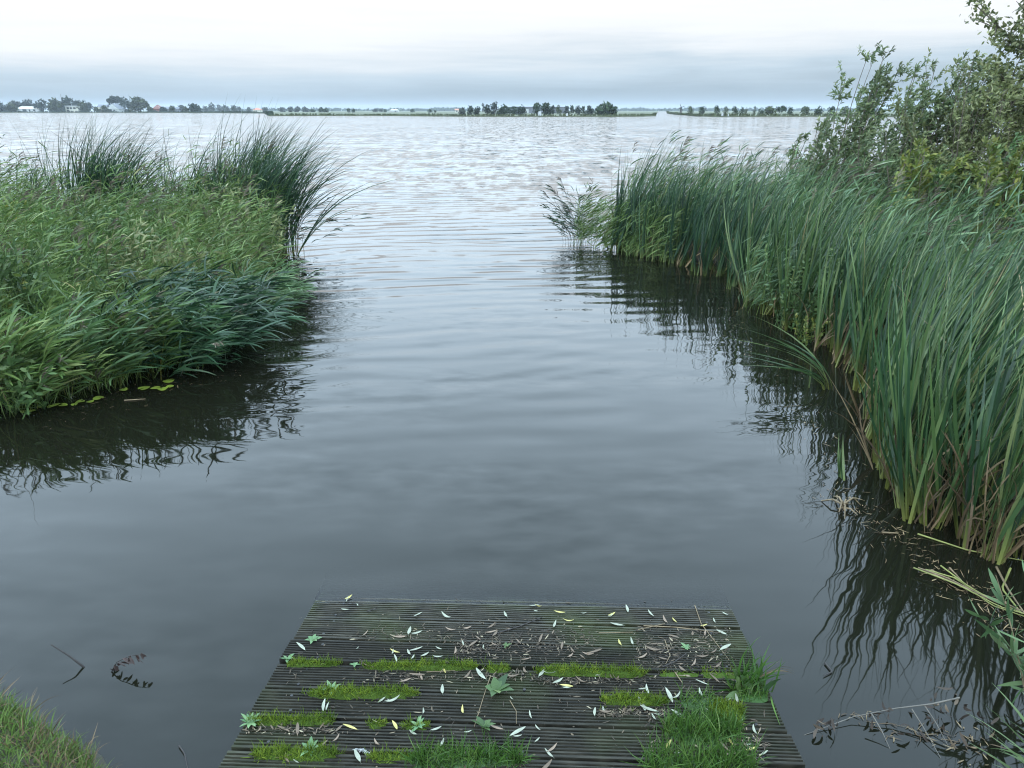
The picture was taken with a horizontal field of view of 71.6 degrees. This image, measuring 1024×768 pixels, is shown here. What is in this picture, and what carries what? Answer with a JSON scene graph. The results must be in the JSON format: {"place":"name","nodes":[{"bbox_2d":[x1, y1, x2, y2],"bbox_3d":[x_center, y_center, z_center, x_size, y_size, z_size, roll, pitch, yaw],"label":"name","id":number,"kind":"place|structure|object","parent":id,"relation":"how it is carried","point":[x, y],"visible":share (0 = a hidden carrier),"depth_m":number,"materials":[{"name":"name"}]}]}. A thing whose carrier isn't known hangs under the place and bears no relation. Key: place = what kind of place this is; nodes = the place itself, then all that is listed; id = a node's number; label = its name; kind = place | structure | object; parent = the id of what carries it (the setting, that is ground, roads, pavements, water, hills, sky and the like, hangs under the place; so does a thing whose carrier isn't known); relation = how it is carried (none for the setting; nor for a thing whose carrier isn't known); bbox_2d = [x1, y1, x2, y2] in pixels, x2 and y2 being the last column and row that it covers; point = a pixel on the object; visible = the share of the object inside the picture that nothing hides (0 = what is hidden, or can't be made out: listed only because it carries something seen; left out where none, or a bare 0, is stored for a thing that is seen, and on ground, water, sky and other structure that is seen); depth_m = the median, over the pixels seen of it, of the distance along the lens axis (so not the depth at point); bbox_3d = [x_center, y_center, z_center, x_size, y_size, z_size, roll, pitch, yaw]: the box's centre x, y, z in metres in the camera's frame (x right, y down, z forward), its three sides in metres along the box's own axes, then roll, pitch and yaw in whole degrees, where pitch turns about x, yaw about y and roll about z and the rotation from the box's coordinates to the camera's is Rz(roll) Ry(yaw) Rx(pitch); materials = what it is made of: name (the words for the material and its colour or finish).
{"place":"outdoors","nodes":[
{"label":"outdoors","id":0,"kind":"place"},
{"bbox_2d":[0,669,121,767],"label":"grass","id":1,"kind":"structure","parent":0,"point":[10,709],"depth_m":2.38,"materials":[{"name":"green plant"}]},
{"bbox_2d":[0,129,309,410],"bbox_3d":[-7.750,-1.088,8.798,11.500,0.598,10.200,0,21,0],"label":"bank","id":2,"kind":"structure","parent":0,"point":[97,314],"depth_m":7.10,"materials":[{"name":"green plant"}]},
{"bbox_2d":[8,152,75,217],"bbox_3d":[-7.633,-3.098,11.742,1.192,1.633,1.154,0,21,0],"label":"bulrush stand","id":3,"kind":"object","parent":2,"relation":"on","point":[30,180],"visible":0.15,"depth_m":11.52,"materials":[{"name":"green plant"}]},
{"bbox_2d":[0,229,107,341],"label":"leafy herb","id":4,"kind":"object","parent":2,"relation":"on","point":[4,269],"visible":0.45,"depth_m":6.21,"materials":[{"name":"green plant"}]},
{"bbox_2d":[0,299,115,408],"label":"reed clump","id":5,"kind":"object","parent":2,"relation":"on","point":[23,339],"visible":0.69,"depth_m":5.29,"materials":[{"name":"green plant"}]},
{"bbox_2d":[15,181,113,253],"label":"leafy herb","id":6,"kind":"object","parent":2,"relation":"on","point":[19,184],"visible":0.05,"depth_m":9.95,"materials":[{"name":"green plant"}]},
{"bbox_2d":[13,108,186,222],"bbox_3d":[-6.411,-3.404,11.399,2.524,2.450,2.449,-13,25,-30],"label":"bulrush stand","id":7,"kind":"object","parent":2,"relation":"on","point":[100,167],"visible":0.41,"depth_m":11.12,"materials":[{"name":"green plant"}]},
{"bbox_2d":[33,195,170,290],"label":"leafy herb","id":8,"kind":"object","parent":2,"relation":"on","point":[46,209],"visible":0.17,"depth_m":8.29,"materials":[{"name":"green plant"}]},
{"bbox_2d":[0,155,274,228],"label":"reed bed","id":9,"kind":"object","parent":2,"relation":"on","point":[161,159],"visible":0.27,"depth_m":10.81,"materials":[{"name":"green plant"}]},
{"bbox_2d":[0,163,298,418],"bbox_3d":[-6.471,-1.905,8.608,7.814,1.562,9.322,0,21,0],"label":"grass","id":10,"kind":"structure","parent":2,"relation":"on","point":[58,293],"depth_m":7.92,"materials":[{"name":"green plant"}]},
{"bbox_2d":[0,205,315,413],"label":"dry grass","id":11,"kind":"structure","parent":2,"relation":"on","point":[176,269],"depth_m":7.99,"materials":[{"name":"green plant"}]},
{"bbox_2d":[103,209,224,304],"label":"leafy herb","id":12,"kind":"object","parent":2,"relation":"on","point":[186,256],"visible":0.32,"depth_m":7.19,"materials":[{"name":"green plant"}]},
{"bbox_2d":[106,275,246,376],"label":"reed clump","id":13,"kind":"object","parent":2,"relation":"on","point":[175,350],"visible":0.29,"depth_m":5.95,"materials":[{"name":"green plant"}]},
{"bbox_2d":[71,253,309,378],"bbox_3d":[-2.846,-0.648,6.335,2.072,0.953,2.241,-13,25,-30],"label":"reed clump","id":14,"kind":"object","parent":2,"relation":"on","point":[247,302],"visible":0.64,"depth_m":6.15,"materials":[{"name":"green plant"}]},
{"bbox_2d":[146,119,289,240],"bbox_3d":[-4.438,-3.110,11.142,2.430,2.090,2.416,-16,26,-35],"label":"bulrush stand","id":15,"kind":"object","parent":2,"relation":"on","point":[206,171],"visible":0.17,"depth_m":10.89,"materials":[{"name":"green plant"}]},
{"bbox_2d":[198,178,260,250],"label":"flowering herb","id":16,"kind":"object","parent":2,"relation":"on","point":[238,189],"visible":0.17,"depth_m":10.00,"materials":[{"name":"green plant"}]},
{"bbox_2d":[196,189,294,274],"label":"leafy herb","id":17,"kind":"object","parent":2,"relation":"on","point":[265,233],"visible":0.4,"depth_m":9.18,"materials":[{"name":"green plant"}]},
{"bbox_2d":[202,97,342,230],"bbox_3d":[-3.683,-3.288,11.161,2.153,2.406,2.709,0,21,0],"label":"bulrush stand","id":18,"kind":"object","parent":2,"relation":"on","point":[254,150],"visible":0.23,"depth_m":10.77,"materials":[{"name":"green plant"}]},
{"bbox_2d":[221,109,406,257],"bbox_3d":[-3.148,-3.096,10.961,2.508,2.194,2.667,-12,24,-29],"label":"bulrush stand","id":19,"kind":"object","parent":2,"relation":"on","point":[292,193],"visible":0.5,"depth_m":10.67,"materials":[{"name":"green plant"}]},
{"bbox_2d":[0,589,321,767],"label":"bank","id":20,"kind":"structure","parent":0,"point":[101,758],"depth_m":2.39,"materials":[{"name":"green plant"}]},
{"bbox_2d":[965,560,1023,703],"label":"willow shoot","id":21,"kind":"object","parent":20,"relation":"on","point":[997,637],"visible":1,"depth_m":2.64,"materials":[{"name":"green plant"}]},
{"bbox_2d":[0,110,991,116],"bbox_3d":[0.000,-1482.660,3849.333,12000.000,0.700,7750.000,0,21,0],"label":"land","id":22,"kind":"structure","parent":0,"point":[360,113],"depth_m":417.79,"materials":[{"name":"green plant"}]},
{"bbox_2d":[3,111,273,114],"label":"reed fringe","id":23,"kind":"object","parent":22,"relation":"on","point":[268,112],"visible":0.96,"depth_m":579.14,"materials":[{"name":"green plant"}]},
{"bbox_2d":[129,96,149,111],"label":"tree","id":24,"kind":"object","parent":22,"relation":"on","point":[137,103],"visible":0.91,"depth_m":662.88,"materials":[{"name":"green plant"}]},
{"bbox_2d":[270,113,656,115],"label":"reed fringe","id":25,"kind":"object","parent":22,"relation":"on","point":[642,114],"visible":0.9,"depth_m":253.06,"materials":[{"name":"green plant"}]},
{"bbox_2d":[201,107,894,110],"bbox_3d":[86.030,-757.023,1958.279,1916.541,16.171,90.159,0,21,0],"label":"distant wood","id":26,"kind":"object","parent":22,"relation":"on","point":[617,109],"visible":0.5,"depth_m":1931.30,"materials":[{"name":"green plant"}]},
{"bbox_2d":[666,111,993,115],"bbox_3d":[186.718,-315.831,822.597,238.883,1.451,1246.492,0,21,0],"label":"reed fringe","id":27,"kind":"object","parent":22,"relation":"on","point":[724,114],"visible":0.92,"depth_m":249.37,"materials":[{"name":"green plant"}]},
{"bbox_2d":[0,111,1023,767],"bbox_3d":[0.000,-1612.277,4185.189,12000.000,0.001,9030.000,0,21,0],"label":"water","id":28,"kind":"structure","parent":0,"point":[476,373],"depth_m":4.42,"materials":[{"name":"grey liquid"}]},
{"bbox_2d":[0,336,58,418],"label":"leafy herb","id":29,"kind":"object","parent":28,"relation":"in","point":[18,387],"visible":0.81,"depth_m":5.17,"materials":[{"name":"green plant"}]},
{"bbox_2d":[6,274,176,396],"bbox_3d":[-3.292,-0.376,5.571,1.288,0.992,0.947,-11,24,-26],"label":"reed clump","id":30,"kind":"object","parent":28,"relation":"in","point":[95,323],"visible":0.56,"depth_m":5.55,"materials":[{"name":"green plant"}]},
{"bbox_2d":[66,283,194,384],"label":"reed clump","id":31,"kind":"object","parent":28,"relation":"in","point":[125,316],"visible":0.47,"depth_m":5.70,"materials":[{"name":"green plant"}]},
{"bbox_2d":[203,253,328,316],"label":"reed clump","id":32,"kind":"object","parent":28,"relation":"in","point":[293,292],"visible":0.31,"depth_m":7.70,"materials":[{"name":"green plant"}]},
{"bbox_2d":[278,197,372,252],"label":"reed clump","id":33,"kind":"object","parent":28,"relation":"in","point":[328,220],"visible":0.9,"depth_m":10.76,"materials":[{"name":"green plant"}]},
{"bbox_2d":[218,590,804,767],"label":"jetty","id":34,"kind":"object","parent":28,"relation":"in","point":[577,748],"visible":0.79,"depth_m":2.73,"materials":[{"name":"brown wood"}]},
{"bbox_2d":[241,707,337,727],"bbox_3d":[-0.778,1.163,2.491,0.336,0.063,0.116,0,14,0],"label":"moss strip","id":35,"kind":"object","parent":34,"relation":"on","point":[304,720],"visible":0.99,"depth_m":2.48,"materials":[{"name":"green plant"}]},
{"bbox_2d":[242,737,346,767],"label":"moss strip","id":36,"kind":"object","parent":34,"relation":"on","point":[318,754],"visible":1,"depth_m":2.33,"materials":[{"name":"green plant"}]},
{"bbox_2d":[287,654,341,667],"bbox_3d":[-0.779,1.085,2.795,0.225,0.056,0.078,-3,21,-7],"label":"moss strip","id":37,"kind":"object","parent":34,"relation":"on","point":[306,663],"visible":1,"depth_m":2.79,"materials":[{"name":"green plant"}]},
{"bbox_2d":[299,680,420,701],"bbox_3d":[-0.560,1.132,2.622,0.452,0.094,0.109,0,14,0],"label":"moss strip","id":38,"kind":"object","parent":34,"relation":"on","point":[366,692],"visible":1,"depth_m":2.62,"materials":[{"name":"green plant"}]},
{"bbox_2d":[364,740,415,763],"bbox_3d":[-0.386,1.214,2.322,0.212,0.075,0.088,0,14,0],"label":"moss strip","id":39,"kind":"object","parent":34,"relation":"on","point":[385,757],"visible":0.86,"depth_m":2.32,"materials":[{"name":"green plant"}]},
{"bbox_2d":[355,653,485,672],"bbox_3d":[-0.356,1.095,2.777,0.520,0.078,0.106,0,14,0],"label":"moss strip","id":40,"kind":"object","parent":34,"relation":"on","point":[423,666],"visible":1,"depth_m":2.77,"materials":[{"name":"green plant"}]},
{"bbox_2d":[396,725,539,767],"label":"grass tuft","id":41,"kind":"object","parent":34,"relation":"on","point":[477,758],"visible":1,"depth_m":2.30,"materials":[{"name":"green plant"}]},
{"bbox_2d":[485,674,513,696],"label":"leaf","id":42,"kind":"object","parent":34,"relation":"on","point":[499,685],"visible":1,"depth_m":2.65,"materials":[{"name":"green plant"}]},
{"bbox_2d":[242,599,773,767],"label":"leaf litter","id":43,"kind":"object","parent":34,"relation":"on","point":[569,680],"visible":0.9,"depth_m":2.75,"materials":[{"name":"plant"}]},
{"bbox_2d":[530,660,649,679],"bbox_3d":[0.308,1.107,2.755,0.481,0.097,0.112,1,14,2],"label":"moss strip","id":44,"kind":"object","parent":34,"relation":"on","point":[616,672],"visible":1,"depth_m":2.74,"materials":[{"name":"green plant"}]},
{"bbox_2d":[598,685,672,710],"bbox_3d":[0.452,1.142,2.587,0.288,0.074,0.116,-3,21,-9],"label":"moss strip","id":45,"kind":"object","parent":34,"relation":"on","point":[616,698],"visible":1,"depth_m":2.58,"materials":[{"name":"green plant"}]},
{"bbox_2d":[675,680,721,710],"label":"grass tuft","id":46,"kind":"object","parent":34,"relation":"on","point":[692,703],"visible":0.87,"depth_m":2.57,"materials":[{"name":"green plant"}]},
{"bbox_2d":[622,718,777,767],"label":"grass tuft","id":47,"kind":"object","parent":34,"relation":"on","point":[689,760],"visible":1,"depth_m":2.28,"materials":[{"name":"green plant"}]},
{"bbox_2d":[650,692,753,752],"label":"grass tuft","id":48,"kind":"object","parent":34,"relation":"on","point":[685,724],"visible":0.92,"depth_m":2.42,"materials":[{"name":"green plant"}]},
{"bbox_2d":[700,661,737,680],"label":"moss strip","id":49,"kind":"object","parent":34,"relation":"on","point":[706,674],"visible":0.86,"depth_m":2.75,"materials":[{"name":"green plant"}]},
{"bbox_2d":[708,686,747,729],"bbox_3d":[0.766,1.163,2.519,0.154,0.074,0.270,7,22,19],"label":"moss strip","id":50,"kind":"object","parent":34,"relation":"on","point":[724,703],"visible":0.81,"depth_m":2.54,"materials":[{"name":"green plant"}]},
{"bbox_2d":[724,671,771,702],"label":"grass tuft","id":51,"kind":"object","parent":34,"relation":"on","point":[751,697],"visible":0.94,"depth_m":2.62,"materials":[{"name":"green plant"}]},
{"bbox_2d":[707,636,794,723],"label":"sedge tuft","id":52,"kind":"object","parent":34,"relation":"on","point":[746,681],"visible":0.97,"depth_m":2.64,"materials":[{"name":"green plant"}]},
{"bbox_2d":[46,311,1021,764],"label":"floating litter","id":53,"kind":"object","parent":28,"relation":"on","point":[920,575],"visible":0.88,"depth_m":3.21,"materials":[{"name":"brown plant"}]},
{"bbox_2d":[538,177,592,242],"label":"reed clump","id":54,"kind":"object","parent":28,"relation":"in","point":[568,212],"visible":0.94,"depth_m":11.82,"materials":[{"name":"green plant"}]},
{"bbox_2d":[571,182,619,246],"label":"reed clump","id":55,"kind":"object","parent":28,"relation":"in","point":[590,230],"visible":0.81,"depth_m":11.69,"materials":[{"name":"green plant"}]},
{"bbox_2d":[587,194,642,250],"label":"reed clump","id":56,"kind":"object","parent":28,"relation":"in","point":[609,230],"visible":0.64,"depth_m":11.35,"materials":[{"name":"green plant"}]},
{"bbox_2d":[608,151,681,252],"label":"cattail clump","id":57,"kind":"object","parent":28,"relation":"in","point":[617,209],"visible":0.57,"depth_m":11.17,"materials":[{"name":"green plant"}]},
{"bbox_2d":[618,197,680,256],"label":"reed clump","id":58,"kind":"object","parent":28,"relation":"in","point":[635,239],"visible":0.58,"depth_m":10.86,"materials":[{"name":"green plant"}]},
{"bbox_2d":[625,153,696,258],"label":"cattail clump","id":59,"kind":"object","parent":28,"relation":"in","point":[641,252],"visible":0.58,"depth_m":10.67,"materials":[{"name":"green plant"}]},
{"bbox_2d":[643,197,707,261],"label":"reed clump","id":60,"kind":"object","parent":28,"relation":"in","point":[659,239],"visible":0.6,"depth_m":10.48,"materials":[{"name":"green plant"}]},
{"bbox_2d":[663,156,726,266],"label":"cattail clump","id":61,"kind":"object","parent":28,"relation":"in","point":[683,253],"visible":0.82,"depth_m":10.25,"materials":[{"name":"green plant"}]},
{"bbox_2d":[691,155,763,276],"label":"cattail clump","id":62,"kind":"object","parent":28,"relation":"in","point":[709,228],"visible":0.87,"depth_m":9.57,"materials":[{"name":"green plant"}]},
{"bbox_2d":[720,163,814,290],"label":"cattail clump","id":63,"kind":"object","parent":28,"relation":"in","point":[734,281],"visible":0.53,"depth_m":8.86,"materials":[{"name":"green plant"}]},
{"bbox_2d":[728,316,831,389],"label":"cattail tuft","id":64,"kind":"object","parent":28,"relation":"in","point":[812,362],"visible":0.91,"depth_m":5.68,"materials":[{"name":"green plant"}]},
{"bbox_2d":[710,166,851,304],"bbox_3d":[2.980,-1.690,8.069,1.031,1.651,1.142,-8,23,-20],"label":"cattail clump","id":65,"kind":"object","parent":28,"relation":"in","point":[749,240],"visible":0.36,"depth_m":8.26,"materials":[{"name":"green plant"}]},
{"bbox_2d":[734,222,844,314],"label":"reed clump","id":66,"kind":"object","parent":28,"relation":"in","point":[760,290],"visible":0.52,"depth_m":7.85,"materials":[{"name":"green plant"}]},
{"bbox_2d":[764,243,843,333],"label":"clump","id":67,"kind":"object","parent":28,"relation":"in","point":[795,291],"visible":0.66,"depth_m":7.12,"materials":[{"name":"green plant"}]},
{"bbox_2d":[792,313,832,345],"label":"leafy herb","id":68,"kind":"object","parent":28,"relation":"in","point":[805,337],"visible":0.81,"depth_m":6.82,"materials":[{"name":"green plant"}]},
{"bbox_2d":[759,162,870,315],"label":"cattail clump","id":69,"kind":"object","parent":28,"relation":"in","point":[775,236],"visible":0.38,"depth_m":7.55,"materials":[{"name":"green plant"}]},
{"bbox_2d":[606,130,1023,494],"bbox_3d":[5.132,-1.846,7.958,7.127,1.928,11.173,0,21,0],"label":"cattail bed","id":70,"kind":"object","parent":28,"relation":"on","point":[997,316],"visible":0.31,"depth_m":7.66,"materials":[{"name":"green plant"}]},
{"bbox_2d":[837,439,844,480],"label":"cattail tuft","id":71,"kind":"object","parent":28,"relation":"in","point":[841,469],"visible":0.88,"depth_m":4.32,"materials":[{"name":"green plant"}]},
{"bbox_2d":[775,173,913,335],"bbox_3d":[3.111,-1.395,7.256,1.238,1.687,1.222,-9,23,-21],"label":"cattail clump","id":72,"kind":"object","parent":28,"relation":"in","point":[804,285],"visible":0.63,"depth_m":7.09,"materials":[{"name":"green plant"}]},
{"bbox_2d":[812,185,919,354],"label":"cattail clump","id":73,"kind":"object","parent":28,"relation":"in","point":[830,337],"visible":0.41,"depth_m":6.49,"materials":[{"name":"green plant"}]},
{"bbox_2d":[805,686,1013,757],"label":"dead branch","id":74,"kind":"object","parent":28,"relation":"on","point":[956,699],"visible":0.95,"depth_m":2.58,"materials":[{"name":"brown wood"}]},
{"bbox_2d":[831,190,993,372],"bbox_3d":[3.325,-0.846,5.971,1.089,1.587,0.784,9,23,23],"label":"cattail clump","id":75,"kind":"object","parent":28,"relation":"in","point":[847,345],"visible":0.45,"depth_m":6.00,"materials":[{"name":"green plant"}]},
{"bbox_2d":[837,199,1010,393],"bbox_3d":[3.277,-0.639,5.378,1.520,1.631,1.306,0,21,0],"label":"cattail clump","id":76,"kind":"object","parent":28,"relation":"in","point":[861,351],"visible":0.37,"depth_m":5.50,"materials":[{"name":"green plant"}]},
{"bbox_2d":[826,231,1023,505],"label":"cattail clump","id":77,"kind":"object","parent":28,"relation":"in","point":[893,384],"visible":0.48,"depth_m":3.96,"materials":[{"name":"green plant"}]},
{"bbox_2d":[829,212,1023,474],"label":"cattail clump","id":78,"kind":"object","parent":28,"relation":"in","point":[963,389],"visible":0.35,"depth_m":4.28,"materials":[{"name":"green plant"}]},
{"bbox_2d":[836,213,1023,419],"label":"cattail clump","id":79,"kind":"object","parent":28,"relation":"in","point":[899,321],"visible":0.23,"depth_m":4.95,"materials":[{"name":"green plant"}]},
{"bbox_2d":[849,216,1023,442],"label":"cattail clump","id":80,"kind":"object","parent":28,"relation":"in","point":[868,431],"visible":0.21,"depth_m":4.50,"materials":[{"name":"green plant"}]},
{"bbox_2d":[878,236,1023,534],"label":"cattail clump","id":81,"kind":"object","parent":28,"relation":"in","point":[934,453],"visible":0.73,"depth_m":3.75,"materials":[{"name":"green plant"}]},
{"bbox_2d":[912,277,1023,564],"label":"cattail clump","id":82,"kind":"object","parent":28,"relation":"in","point":[1005,534],"visible":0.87,"depth_m":3.57,"materials":[{"name":"green plant"}]},
{"bbox_2d":[913,565,1023,616],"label":"fallen reed","id":83,"kind":"object","parent":28,"relation":"on","point":[938,575],"visible":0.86,"depth_m":3.33,"materials":[{"name":"beige plant"}]},
{"bbox_2d":[962,684,1023,767],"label":"sedge tuft","id":84,"kind":"object","parent":28,"relation":"in","point":[1019,757],"visible":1,"depth_m":2.30,"materials":[{"name":"green plant"}]},
{"bbox_2d":[1011,327,1023,559],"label":"cattail clump","id":85,"kind":"object","parent":28,"relation":"in","point":[1018,538],"visible":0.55,"depth_m":3.43,"materials":[{"name":"green plant"}]},
{"bbox_2d":[0,0,1023,109],"label":"sky","id":86,"kind":"structure","parent":0,"point":[362,54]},
{"bbox_2d":[623,236,1022,499],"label":"bank","id":87,"kind":"structure","parent":0,"point":[698,252],"depth_m":10.58,"materials":[{"name":"soil"}]},
{"bbox_2d":[772,114,846,192],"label":"willow shrub","id":88,"kind":"object","parent":87,"relation":"on","point":[827,120],"visible":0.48,"depth_m":10.82,"materials":[{"name":"green plant"}]},
{"bbox_2d":[798,115,878,212],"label":"willow shrub","id":89,"kind":"object","parent":87,"relation":"on","point":[826,133],"visible":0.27,"depth_m":10.51,"materials":[{"name":"green plant"}]},
{"bbox_2d":[797,40,913,203],"bbox_3d":[5.176,-3.584,10.687,1.486,2.900,1.128,0,21,0],"label":"willow shrub","id":90,"kind":"object","parent":87,"relation":"on","point":[877,92],"visible":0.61,"depth_m":10.38,"materials":[{"name":"green plant"}]},
{"bbox_2d":[845,104,972,215],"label":"willow shrub","id":91,"kind":"object","parent":87,"relation":"on","point":[865,142],"visible":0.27,"depth_m":9.75,"materials":[{"name":"green plant"}]},
{"bbox_2d":[866,134,972,250],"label":"bush","id":92,"kind":"object","parent":87,"relation":"on","point":[912,173],"visible":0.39,"depth_m":8.54,"materials":[{"name":"green plant"}]},
{"bbox_2d":[872,50,968,196],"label":"willow shrub","id":93,"kind":"object","parent":87,"relation":"on","point":[937,102],"visible":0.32,"depth_m":9.65,"materials":[{"name":"green plant"}]},
{"bbox_2d":[850,121,1013,247],"bbox_3d":[5.543,-2.525,9.423,1.752,1.844,1.838,0,21,0],"label":"willow shrub","id":94,"kind":"object","parent":87,"relation":"on","point":[889,167],"visible":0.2,"depth_m":9.28,"materials":[{"name":"green plant"}]},
{"bbox_2d":[876,47,1023,194],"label":"willow shrub","id":95,"kind":"object","parent":87,"relation":"on","point":[995,74],"visible":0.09,"depth_m":9.26,"materials":[{"name":"green plant"}]},
{"bbox_2d":[891,72,1023,223],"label":"willow shrub","id":96,"kind":"object","parent":87,"relation":"on","point":[1009,119],"visible":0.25,"depth_m":8.79,"materials":[{"name":"green plant"}]},
{"bbox_2d":[918,54,1008,163],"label":"willow shrub","id":97,"kind":"object","parent":87,"relation":"on","point":[947,127],"visible":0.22,"depth_m":9.51,"materials":[{"name":"green plant"}]},
{"bbox_2d":[927,132,1023,256],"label":"bush","id":98,"kind":"object","parent":87,"relation":"on","point":[1003,159],"visible":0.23,"depth_m":8.16,"materials":[{"name":"green plant"}]},
{"bbox_2d":[933,56,1023,205],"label":"willow shrub","id":99,"kind":"object","parent":87,"relation":"on","point":[963,119],"visible":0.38,"depth_m":8.89,"materials":[{"name":"green plant"}]},
{"bbox_2d":[944,134,1023,256],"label":"bush","id":100,"kind":"object","parent":87,"relation":"on","point":[999,166],"visible":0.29,"depth_m":7.46,"materials":[{"name":"green plant"}]},
{"bbox_2d":[959,0,1023,136],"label":"tree","id":101,"kind":"object","parent":87,"relation":"on","point":[1013,44],"visible":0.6,"depth_m":9.16,"materials":[{"name":"green plant"}]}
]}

